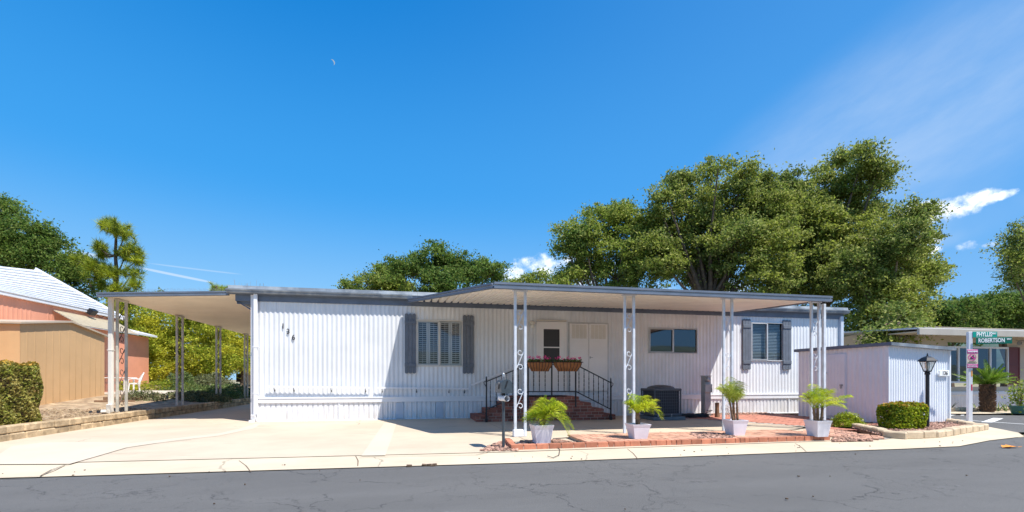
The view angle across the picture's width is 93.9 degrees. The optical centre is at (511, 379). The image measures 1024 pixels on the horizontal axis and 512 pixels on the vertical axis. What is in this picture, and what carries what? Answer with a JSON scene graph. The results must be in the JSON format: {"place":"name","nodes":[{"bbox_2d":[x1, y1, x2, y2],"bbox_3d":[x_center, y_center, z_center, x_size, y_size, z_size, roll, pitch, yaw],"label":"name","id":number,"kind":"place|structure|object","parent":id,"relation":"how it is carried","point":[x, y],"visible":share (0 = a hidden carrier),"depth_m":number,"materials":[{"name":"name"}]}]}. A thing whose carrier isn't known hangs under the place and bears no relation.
{"place":"outdoors","nodes":[
{"label":"outdoors","id":0,"kind":"place"},
{"bbox_2d":[39,407,151,420],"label":"garden gravel","id":1,"kind":"structure","parent":0,"point":[58,413],"depth_m":13.47,"materials":[{"name":"beige gravel"}]},
{"bbox_2d":[104,390,172,393],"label":"garden patio","id":2,"kind":"structure","parent":0,"point":[162,391],"depth_m":24.32,"materials":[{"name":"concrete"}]},
{"bbox_2d":[104,377,136,390],"bbox_3d":[-17.971,0.273,21.515,1.500,0.710,0.870,0,0,-12],"label":"garden table","id":3,"kind":"object","parent":2,"relation":"on","point":[124,382],"visible":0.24,"depth_m":21.61,"materials":[{"name":"white plastic"}]},
{"bbox_2d":[128,372,143,391],"bbox_3d":[-16.967,0.158,21.544,0.624,0.946,0.760,0,0,-42],"label":"garden chair","id":4,"kind":"object","parent":2,"relation":"on","point":[140,380],"visible":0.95,"depth_m":21.40,"materials":[{"name":"white plastic"}]},
{"bbox_2d":[39,385,250,419],"bbox_3d":[-39.971,0.800,25.581,52.280,0.320,53.500,0,0,-12],"label":"garden bed","id":5,"kind":"object","parent":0,"point":[84,404],"visible":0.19,"depth_m":16.37,"materials":[{"name":"soil"}]},
{"bbox_2d":[0,359,43,425],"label":"clipped hedge","id":6,"kind":"object","parent":5,"relation":"on","point":[20,402],"visible":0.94,"depth_m":10.15,"materials":[{"name":"green plant"}]},
{"bbox_2d":[0,319,107,404],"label":"garden shed","id":7,"kind":"structure","parent":5,"relation":"on","point":[68,356],"depth_m":16.68,"materials":[{"name":"beige wood"}]},
{"bbox_2d":[0,191,110,301],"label":"ash tree","id":8,"kind":"object","parent":5,"relation":"on","point":[29,248],"visible":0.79,"depth_m":33.10,"materials":[{"name":"green plant"}]},
{"bbox_2d":[0,266,138,391],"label":"coral home","id":9,"kind":"object","parent":5,"relation":"on","point":[34,294],"visible":0.49,"depth_m":20.91,"materials":[{"name":"pink"}]},
{"bbox_2d":[65,214,148,301],"bbox_3d":[-27.066,-5.215,32.036,6.220,12.030,2.884,0,0,15],"label":"pine tree","id":10,"kind":"object","parent":5,"relation":"on","point":[130,252],"visible":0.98,"depth_m":31.68,"materials":[{"name":"green plant"}]},
{"bbox_2d":[94,397,142,401],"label":"timber steps","id":11,"kind":"structure","parent":5,"relation":"on","point":[105,399],"depth_m":17.09,"materials":[{"name":"brown wood"}]},
{"bbox_2d":[119,381,136,390],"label":"flowering shrub","id":12,"kind":"object","parent":5,"relation":"on","point":[120,386],"visible":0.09,"depth_m":26.46,"materials":[{"name":"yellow plant"}]},
{"bbox_2d":[119,329,156,385],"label":"outbuilding","id":13,"kind":"structure","parent":5,"relation":"on","point":[138,356],"depth_m":30.31,"materials":[{"name":"paint"}]},
{"bbox_2d":[100,289,184,380],"bbox_3d":[-26.230,-2.536,33.484,6.616,6.971,5.474,0,0,30],"label":"acacia tree","id":14,"kind":"object","parent":5,"relation":"on","point":[156,350],"visible":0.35,"depth_m":32.79,"materials":[{"name":"green plant"}]},
{"bbox_2d":[119,388,167,401],"bbox_3d":[-13.766,0.643,17.792,1.771,0.658,1.290,0,0,-12],"label":"shrub","id":15,"kind":"object","parent":5,"relation":"on","point":[144,396],"visible":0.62,"depth_m":17.62,"materials":[{"name":"green plant"}]},
{"bbox_2d":[129,379,194,390],"bbox_3d":[-19.675,0.346,26.923,3.569,0.701,1.146,0,0,-12],"label":"flowering shrub","id":16,"kind":"object","parent":5,"relation":"on","point":[153,384],"visible":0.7,"depth_m":26.68,"materials":[{"name":"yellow plant"}]},
{"bbox_2d":[132,306,206,385],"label":"acacia tree","id":17,"kind":"object","parent":5,"relation":"on","point":[171,328],"visible":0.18,"depth_m":35.24,"materials":[{"name":"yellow plant"}]},
{"bbox_2d":[106,287,250,384],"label":"conifer tree","id":18,"kind":"object","parent":5,"relation":"on","point":[154,318],"visible":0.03,"depth_m":45.23,"materials":[{"name":"green plant"}]},
{"bbox_2d":[159,371,201,386],"bbox_3d":[-19.635,0.227,28.531,2.613,1.479,2.191,0,0,-12],"label":"round bush","id":19,"kind":"object","parent":5,"relation":"on","point":[172,376],"visible":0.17,"depth_m":28.25,"materials":[{"name":"green plant"}]},
{"bbox_2d":[159,379,205,390],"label":"shrub","id":20,"kind":"object","parent":5,"relation":"on","point":[190,382],"visible":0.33,"depth_m":26.95,"materials":[{"name":"green plant"}]},
{"bbox_2d":[161,390,232,402],"bbox_3d":[-12.979,0.704,19.364,3.180,0.571,1.965,0,0,-12],"label":"shrub","id":21,"kind":"object","parent":5,"relation":"on","point":[197,396],"visible":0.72,"depth_m":19.10,"materials":[{"name":"green plant"}]},
{"bbox_2d":[157,316,249,382],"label":"acacia tree","id":22,"kind":"object","parent":5,"relation":"on","point":[199,360],"visible":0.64,"depth_m":33.11,"materials":[{"name":"green plant"}]},
{"bbox_2d":[178,385,244,399],"bbox_3d":[-14.055,0.624,21.956,3.458,0.743,2.617,0,0,-12],"label":"shrub","id":23,"kind":"object","parent":5,"relation":"on","point":[211,389],"visible":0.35,"depth_m":21.88,"materials":[{"name":"green plant"}]},
{"bbox_2d":[194,372,234,386],"bbox_3d":[-17.896,0.235,28.508,2.802,1.439,2.161,0,0,-12],"label":"round bush","id":24,"kind":"object","parent":5,"relation":"on","point":[206,379],"visible":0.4,"depth_m":28.25,"materials":[{"name":"green plant"}]},
{"bbox_2d":[208,281,226,290],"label":"pine tree","id":25,"kind":"object","parent":5,"relation":"on","point":[216,287],"visible":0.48,"depth_m":46.21,"materials":[{"name":"green plant"}]},
{"bbox_2d":[206,382,250,397],"bbox_3d":[-14.425,0.581,24.382,3.462,0.842,3.427,0,0,-12],"label":"shrub","id":26,"kind":"object","parent":5,"relation":"on","point":[239,387],"visible":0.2,"depth_m":24.05,"materials":[{"name":"green plant"}]},
{"bbox_2d":[221,329,250,385],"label":"acacia tree","id":27,"kind":"object","parent":5,"relation":"on","point":[239,342],"visible":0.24,"depth_m":41.27,"materials":[{"name":"green plant"}]},
{"bbox_2d":[233,366,250,385],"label":"house","id":28,"kind":"structure","parent":5,"relation":"on","point":[239,380],"depth_m":42.44,"materials":[{"name":"blue"}]},
{"bbox_2d":[236,373,240,381],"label":"window","id":29,"kind":"structure","parent":28,"relation":"in","point":[239,376],"depth_m":42.26,"materials":[{"name":"glass"}]},
{"bbox_2d":[0,404,832,461],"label":"driveway","id":30,"kind":"structure","parent":0,"point":[268,439],"depth_m":10.20,"materials":[{"name":"concrete"}]},
{"bbox_2d":[0,424,259,463],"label":"driveway patch","id":31,"kind":"object","parent":30,"relation":"on","point":[54,453],"visible":1,"depth_m":7.88,"materials":[{"name":"concrete"}]},
{"bbox_2d":[29,425,524,476],"bbox_3d":[-3.288,1.173,9.166,6.986,0.001,5.681,0,0,-12],"label":"driveway seam","id":32,"kind":"object","parent":30,"relation":"on","point":[182,440],"visible":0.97,"depth_m":7.35,"materials":[{"name":"concrete"}]},
{"bbox_2d":[362,423,395,455],"bbox_3d":[-2.712,1.176,10.120,0.363,0.001,5.667,0,0,-12],"label":"driveway strip","id":33,"kind":"object","parent":30,"relation":"on","point":[379,443],"visible":1,"depth_m":9.02,"materials":[{"name":"concrete"}]},
{"bbox_2d":[480,440,518,450],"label":"lava gravel","id":34,"kind":"structure","parent":30,"relation":"on","point":[496,446],"depth_m":8.05,"materials":[{"name":"red gravel"}]},
{"bbox_2d":[495,373,512,446],"bbox_3d":[-0.149,0.535,8.164,0.212,1.290,0.368,0,0,-21],"label":"mailbox","id":35,"kind":"object","parent":34,"relation":"on","point":[502,386],"visible":0.98,"depth_m":8.14,"materials":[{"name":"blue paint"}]},
{"bbox_2d":[226,285,849,422],"bbox_3d":[1.412,-1.085,18.728,20.322,4.570,7.724,0,0,-12],"label":"mobile home","id":36,"kind":"object","parent":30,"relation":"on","point":[320,354],"visible":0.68,"depth_m":14.57,"materials":[{"name":"white paint"}]},
{"bbox_2d":[96,287,250,413],"bbox_3d":[-10.335,-0.813,19.117,3.790,3.496,12.735,0,0,-12],"label":"carport","id":37,"kind":"object","parent":36,"relation":"attached to","point":[221,309],"visible":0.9,"depth_m":14.21,"materials":[{"name":"white metal"}]},
{"bbox_2d":[416,319,462,366],"bbox_3d":[-2.184,-1.080,14.390,1.391,1.404,0.173,0,0,-12],"label":"window","id":38,"kind":"structure","parent":36,"relation":"in","point":[439,347],"depth_m":14.41,"materials":[{"name":"white glass"}]},
{"bbox_2d":[536,319,566,390],"bbox_3d":[1.249,-0.741,15.038,0.978,2.241,0.140,0,0,-12],"label":"door","id":39,"kind":"structure","parent":36,"relation":"in","point":[551,337],"depth_m":15.06,"materials":[{"name":"metal"}]},
{"bbox_2d":[648,327,697,353],"bbox_3d":[5.361,-1.282,15.972,1.795,0.843,0.168,0,0,-12],"label":"window","id":40,"kind":"structure","parent":36,"relation":"in","point":[665,329],"depth_m":16.01,"materials":[{"name":"glass"}]},
{"bbox_2d":[751,322,782,360],"bbox_3d":[8.888,-1.306,16.719,1.319,1.344,0.181,0,0,-12],"label":"window","id":41,"kind":"structure","parent":36,"relation":"in","point":[753,357],"depth_m":16.75,"materials":[{"name":"glass"}]},
{"bbox_2d":[470,395,615,421],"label":"brick steps","id":42,"kind":"structure","parent":30,"relation":"on","point":[582,410],"depth_m":13.66,"materials":[{"name":"red brick"}]},
{"bbox_2d":[529,395,563,396],"bbox_3d":[0.970,0.487,14.049,1.101,0.015,0.800,0,0,-12],"label":"door mat","id":43,"kind":"object","parent":42,"relation":"on","point":[543,395],"depth_m":14.09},
{"bbox_2d":[484,361,612,421],"bbox_3d":[1.081,0.305,13.480,3.803,1.751,0.064,0,0,-12],"label":"step railing","id":44,"kind":"object","parent":30,"relation":"on","point":[575,391],"visible":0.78,"depth_m":13.47,"materials":[{"name":"black metal"}]},
{"bbox_2d":[527,355,553,370],"bbox_3d":[0.779,-0.444,13.278,0.726,0.458,0.245,0,0,-12],"label":"flower basket","id":45,"kind":"object","parent":44,"relation":"attached to","point":[534,364],"visible":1,"depth_m":13.21,"materials":[{"name":"brown wicker"}]},
{"bbox_2d":[553,356,582,370],"bbox_3d":[1.568,-0.444,13.444,0.844,0.451,0.247,0,0,-12],"label":"flower basket","id":46,"kind":"object","parent":44,"relation":"attached to","point":[564,364],"visible":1,"depth_m":13.38,"materials":[{"name":"brown wicker"}]},
{"bbox_2d":[407,282,832,436],"bbox_3d":[2.826,-0.605,12.674,11.005,3.570,5.155,0,0,-12],"label":"patio awning","id":47,"kind":"object","parent":30,"relation":"on","point":[538,294],"visible":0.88,"depth_m":10.94,"materials":[{"name":"white metal"}]},
{"bbox_2d":[639,385,685,420],"bbox_3d":[4.401,0.675,14.146,1.010,1.010,1.020,0,0,-12],"label":"air conditioner","id":48,"kind":"object","parent":30,"relation":"on","point":[668,397],"visible":0.86,"depth_m":13.80,"materials":[{"name":"metal"}]},
{"bbox_2d":[505,429,829,451],"bbox_3d":[2.986,1.161,9.270,6.404,0.138,1.324,0,0,-12],"label":"brick planter","id":49,"kind":"object","parent":30,"relation":"on","point":[652,439],"visible":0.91,"depth_m":8.86,"materials":[{"name":"red brick"}]},
{"bbox_2d":[518,438,573,443],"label":"lava gravel","id":50,"kind":"structure","parent":49,"relation":"in","point":[558,440],"depth_m":8.70,"materials":[{"name":"red gravel"}]},
{"bbox_2d":[522,395,574,442],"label":"potted palm","id":51,"kind":"object","parent":50,"relation":"on","point":[541,431],"visible":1,"depth_m":8.43,"materials":[{"name":"plant"}]},
{"bbox_2d":[622,393,663,438],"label":"potted palm","id":52,"kind":"object","parent":49,"relation":"on","point":[637,429],"visible":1,"depth_m":8.89,"materials":[{"name":"plant"}]},
{"bbox_2d":[714,377,748,435],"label":"potted palm","id":53,"kind":"object","parent":49,"relation":"on","point":[735,425],"visible":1,"depth_m":9.45,"materials":[{"name":"plant"}]},
{"bbox_2d":[800,383,852,436],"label":"potted palm","id":54,"kind":"object","parent":49,"relation":"on","point":[815,426],"visible":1,"depth_m":9.19,"materials":[{"name":"plant"}]},
{"label":"brick path base","id":55,"kind":"structure","parent":30,"relation":"on","visible":0},
{"bbox_2d":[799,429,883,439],"bbox_3d":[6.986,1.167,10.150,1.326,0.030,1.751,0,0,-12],"label":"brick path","id":56,"kind":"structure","parent":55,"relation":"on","point":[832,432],"depth_m":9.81,"materials":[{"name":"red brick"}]},
{"bbox_2d":[0,437,1023,511],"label":"road","id":57,"kind":"structure","parent":0,"point":[923,480],"depth_m":5.30,"materials":[{"name":"grey asphalt"}]},
{"bbox_2d":[2,440,967,509],"bbox_3d":[1.273,1.181,6.113,16.784,0.032,3.420,0,0,-12],"label":"grit","id":58,"kind":"object","parent":57,"relation":"on","point":[410,465],"visible":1,"depth_m":6.57,"materials":[{"name":"soil"}]},
{"bbox_2d":[0,427,1022,477],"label":"kerb strip","id":59,"kind":"object","parent":57,"relation":"on","point":[116,468],"visible":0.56,"depth_m":7.16,"materials":[{"name":"concrete"}]},
{"bbox_2d":[42,443,802,475],"bbox_3d":[-0.355,1.186,7.235,11.612,0.001,1.129,0,0,-12],"label":"kerb joint","id":60,"kind":"object","parent":59,"relation":"on","point":[355,456],"visible":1,"depth_m":6.72,"materials":[{"name":"concrete"}]},
{"bbox_2d":[831,440,865,441],"bbox_3d":[7.028,1.184,9.837,0.650,0.001,2.532,0,0,36],"label":"gravel bed","id":61,"kind":"object","parent":59,"relation":"on","point":[849,441],"visible":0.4,"depth_m":9.09,"materials":[{"name":"red gravel"}]},
{"bbox_2d":[831,429,872,441],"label":"lava gravel","id":62,"kind":"structure","parent":61,"relation":"on","point":[840,438],"depth_m":9.44,"materials":[{"name":"red gravel"}]},
{"bbox_2d":[966,332,1011,421],"bbox_3d":[11.857,-0.010,11.932,0.907,2.360,0.206,0,0,15],"label":"street sign","id":63,"kind":"object","parent":59,"relation":"on","point":[972,353],"visible":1,"depth_m":11.96,"materials":[{"name":"white metal"}]},
{"bbox_2d":[0,380,1023,478],"bbox_3d":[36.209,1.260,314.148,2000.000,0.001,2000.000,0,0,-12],"label":"ground","id":64,"kind":"structure","parent":0,"point":[974,385],"depth_m":7.50,"materials":[{"name":"beige concrete"}]},
{"bbox_2d":[0,397,250,441],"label":"block wall","id":65,"kind":"structure","parent":64,"relation":"on","point":[23,430],"depth_m":11.81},
{"bbox_2d":[540,195,691,288],"bbox_3d":[6.061,-4.847,28.086,8.588,12.494,5.749,0,0,12],"label":"oak tree","id":66,"kind":"object","parent":64,"relation":"on","point":[576,240],"visible":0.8,"depth_m":27.58,"materials":[{"name":"green plant"}]},
{"bbox_2d":[617,147,819,293],"bbox_3d":[11.288,-6.144,27.240,10.970,15.089,8.302,0,0,-12],"label":"oak tree","id":67,"kind":"object","parent":64,"relation":"on","point":[719,232],"visible":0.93,"depth_m":26.39,"materials":[{"name":"green plant"}]},
{"bbox_2d":[762,136,919,306],"bbox_3d":[19.472,-6.730,28.654,10.126,16.259,7.951,0,0,20],"label":"oak tree","id":68,"kind":"object","parent":64,"relation":"on","point":[831,214],"visible":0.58,"depth_m":27.57,"materials":[{"name":"green plant"}]},
{"bbox_2d":[812,190,960,344],"bbox_3d":[17.337,-4.223,22.976,13.775,11.247,5.888,0,0,-44],"label":"oak tree","id":69,"kind":"object","parent":64,"relation":"on","point":[893,279],"visible":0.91,"depth_m":23.85,"materials":[{"name":"green plant"}]},
{"bbox_2d":[844,326,1023,407],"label":"beige home","id":70,"kind":"object","parent":64,"relation":"on","point":[1014,357],"visible":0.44,"depth_m":18.61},
{"bbox_2d":[947,346,1008,382],"bbox_3d":[18.152,-0.559,18.645,3.034,1.419,0.152,0,0,-12],"label":"window","id":71,"kind":"structure","parent":70,"relation":"in","point":[958,351],"depth_m":18.69,"materials":[{"name":"glass"}]},
{"bbox_2d":[926,293,1006,386],"bbox_3d":[31.361,-2.472,33.971,8.239,7.743,5.296,0,0,-12],"label":"oak tree","id":72,"kind":"object","parent":64,"relation":"on","point":[963,310],"visible":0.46,"depth_m":32.39,"materials":[{"name":"green plant"}]},
{"bbox_2d":[970,284,1023,386],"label":"oak tree","id":73,"kind":"object","parent":64,"relation":"on","point":[1012,311],"visible":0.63,"depth_m":34.45,"materials":[{"name":"green plant"}]},
{"bbox_2d":[978,216,1023,301],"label":"oak tree","id":74,"kind":"object","parent":64,"relation":"on","point":[1012,251],"visible":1,"depth_m":25.68,"materials":[{"name":"green plant"}]},
{"bbox_2d":[998,369,1023,414],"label":"potted plant","id":75,"kind":"object","parent":64,"relation":"on","point":[1019,408],"visible":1,"depth_m":15.92,"materials":[{"name":"green plant"}]},
{"bbox_2d":[0,0,1023,379],"label":"sky","id":76,"kind":"structure","parent":0,"point":[235,147],"materials":[{"name":"blue"}]},
{"bbox_2d":[690,433,734,437],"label":"lava gravel","id":77,"kind":"structure","parent":0,"point":[713,435],"depth_m":9.28,"materials":[{"name":"red gravel"}]},
{"bbox_2d":[688,418,804,426],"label":"red walkway","id":78,"kind":"structure","parent":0,"point":[749,422],"depth_m":12.67,"materials":[{"name":"red brick"}]},
{"bbox_2d":[686,414,877,430],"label":"walkway pavers","id":79,"kind":"object","parent":78,"relation":"on","point":[785,419],"visible":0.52,"depth_m":14.13,"materials":[{"name":"red brick"}]},
{"bbox_2d":[681,410,712,417],"bbox_3d":[5.663,1.077,14.639,1.450,0.216,0.510,0,0,-19],"label":"coiled cable","id":80,"kind":"object","parent":79,"relation":"on","point":[699,415],"visible":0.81,"depth_m":14.51,"materials":[{"name":"black rubber"}]},
{"bbox_2d":[701,375,711,415],"bbox_3d":[6.155,0.530,15.146,0.281,1.300,0.365,0,0,-12],"label":"utility pedestal","id":81,"kind":"object","parent":79,"relation":"on","point":[706,387],"visible":0.95,"depth_m":15.10,"materials":[{"name":"grey paint"}]},
{"bbox_2d":[715,403,719,416],"bbox_3d":[6.270,0.945,14.600,0.145,0.470,0.148,0,0,-12],"label":"wooden stump","id":82,"kind":"object","parent":79,"relation":"on","point":[717,413],"visible":0.96,"depth_m":14.55,"materials":[{"name":"brown wood"}]},
{"bbox_2d":[682,412,776,415],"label":"lava gravel","id":83,"kind":"structure","parent":79,"relation":"on","point":[750,413],"depth_m":15.89,"materials":[{"name":"red gravel"}]},
{"bbox_2d":[830,411,865,427],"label":"round bush","id":84,"kind":"object","parent":79,"relation":"on","point":[846,419],"visible":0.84,"depth_m":11.56,"materials":[{"name":"green plant"}]},
{"bbox_2d":[786,413,882,434],"bbox_3d":[10.001,1.183,12.808,3.400,0.075,7.487,0,0,17],"label":"corner bed","id":85,"kind":"object","parent":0,"point":[859,430],"visible":0.19,"depth_m":11.22,"materials":[{"name":"red gravel"}]},
{"bbox_2d":[794,342,956,422],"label":"storage shed","id":86,"kind":"structure","parent":85,"relation":"on","point":[869,377],"depth_m":12.72,"materials":[{"name":"white metal"}]},
{"bbox_2d":[813,353,845,415],"bbox_3d":[9.303,0.175,14.070,0.096,1.810,1.103,0,0,-12],"label":"door","id":87,"kind":"structure","parent":86,"relation":"in","point":[835,363],"depth_m":13.88,"materials":[{"name":"white metal"}]},
{"bbox_2d":[875,401,928,428],"bbox_3d":[9.022,0.853,11.052,0.965,0.714,0.613,0,0,0],"label":"clipped hedge","id":88,"kind":"object","parent":85,"relation":"on","point":[901,415],"visible":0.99,"depth_m":10.86,"materials":[{"name":"green plant"}]},
{"bbox_2d":[849,418,988,438],"bbox_3d":[9.954,1.121,11.642,6.224,0.168,2.267,0,0,-41],"label":"stone border","id":89,"kind":"object","parent":85,"relation":"on","point":[968,427],"visible":0.75,"depth_m":10.04,"materials":[{"name":"beige stone"}]},
{"bbox_2d":[917,353,937,426],"bbox_3d":[9.780,0.290,11.250,0.272,1.820,0.272,0,0,0],"label":"lamp post","id":90,"kind":"object","parent":85,"relation":"on","point":[927,359],"visible":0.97,"depth_m":11.22,"materials":[{"name":"black metal"}]},
{"bbox_2d":[852,421,963,434],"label":"lava gravel","id":91,"kind":"structure","parent":0,"point":[937,425],"depth_m":11.27,"materials":[{"name":"red gravel"}]},
{"bbox_2d":[951,410,1010,413],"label":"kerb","id":92,"kind":"structure","parent":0,"point":[980,412],"depth_m":16.51,"materials":[{"name":"concrete"}]},
{"bbox_2d":[951,406,1009,410],"bbox_3d":[20.415,1.070,18.077,12.989,0.160,0.210,0,0,-12],"label":"rock edging","id":93,"kind":"object","parent":92,"relation":"on","point":[962,409],"visible":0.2,"depth_m":17.13,"materials":[{"name":"stone"}]},
{"bbox_2d":[955,359,1016,411],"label":"sago palm","id":94,"kind":"object","parent":92,"relation":"on","point":[987,388],"visible":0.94,"depth_m":16.66,"materials":[{"name":"green plant"}]},
{"bbox_2d":[1000,402,1008,411],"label":"strap plant","id":95,"kind":"object","parent":92,"relation":"on","point":[1005,409],"visible":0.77,"depth_m":17.20,"materials":[{"name":"green plant"}]},
{"bbox_2d":[951,414,1023,431],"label":"side road","id":96,"kind":"structure","parent":0,"point":[1008,421],"depth_m":13.87,"materials":[{"name":"grey asphalt"}]},
{"bbox_2d":[982,418,1002,421],"bbox_3d":[14.037,1.193,13.953,2.240,0.001,0.220,0,0,-39],"label":"road marking","id":97,"kind":"object","parent":96,"relation":"on","point":[993,420],"visible":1,"depth_m":13.81,"materials":[{"name":"white paint"}]},
{"bbox_2d":[956,285,1023,372],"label":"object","id":98,"kind":"structure","parent":0,"point":[999,360],"depth_m":361.46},
{"label":"back ground","id":99,"kind":"structure","parent":0,"visible":0},
{"bbox_2d":[331,260,422,291],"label":"oak tree","id":100,"kind":"object","parent":99,"relation":"on","point":[358,281],"visible":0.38,"depth_m":37.52,"materials":[{"name":"green plant"}]},
{"bbox_2d":[372,235,514,292],"bbox_3d":[-4.898,-4.554,35.417,10.350,11.907,6.704,0,0,-12],"label":"oak tree","id":101,"kind":"object","parent":99,"relation":"on","point":[451,271],"visible":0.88,"depth_m":34.34,"materials":[{"name":"green plant"}]},
{"bbox_2d":[504,267,557,283],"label":"tree","id":102,"kind":"object","parent":99,"relation":"on","point":[539,277],"visible":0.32,"depth_m":43.59,"materials":[{"name":"green plant"}]}
]}

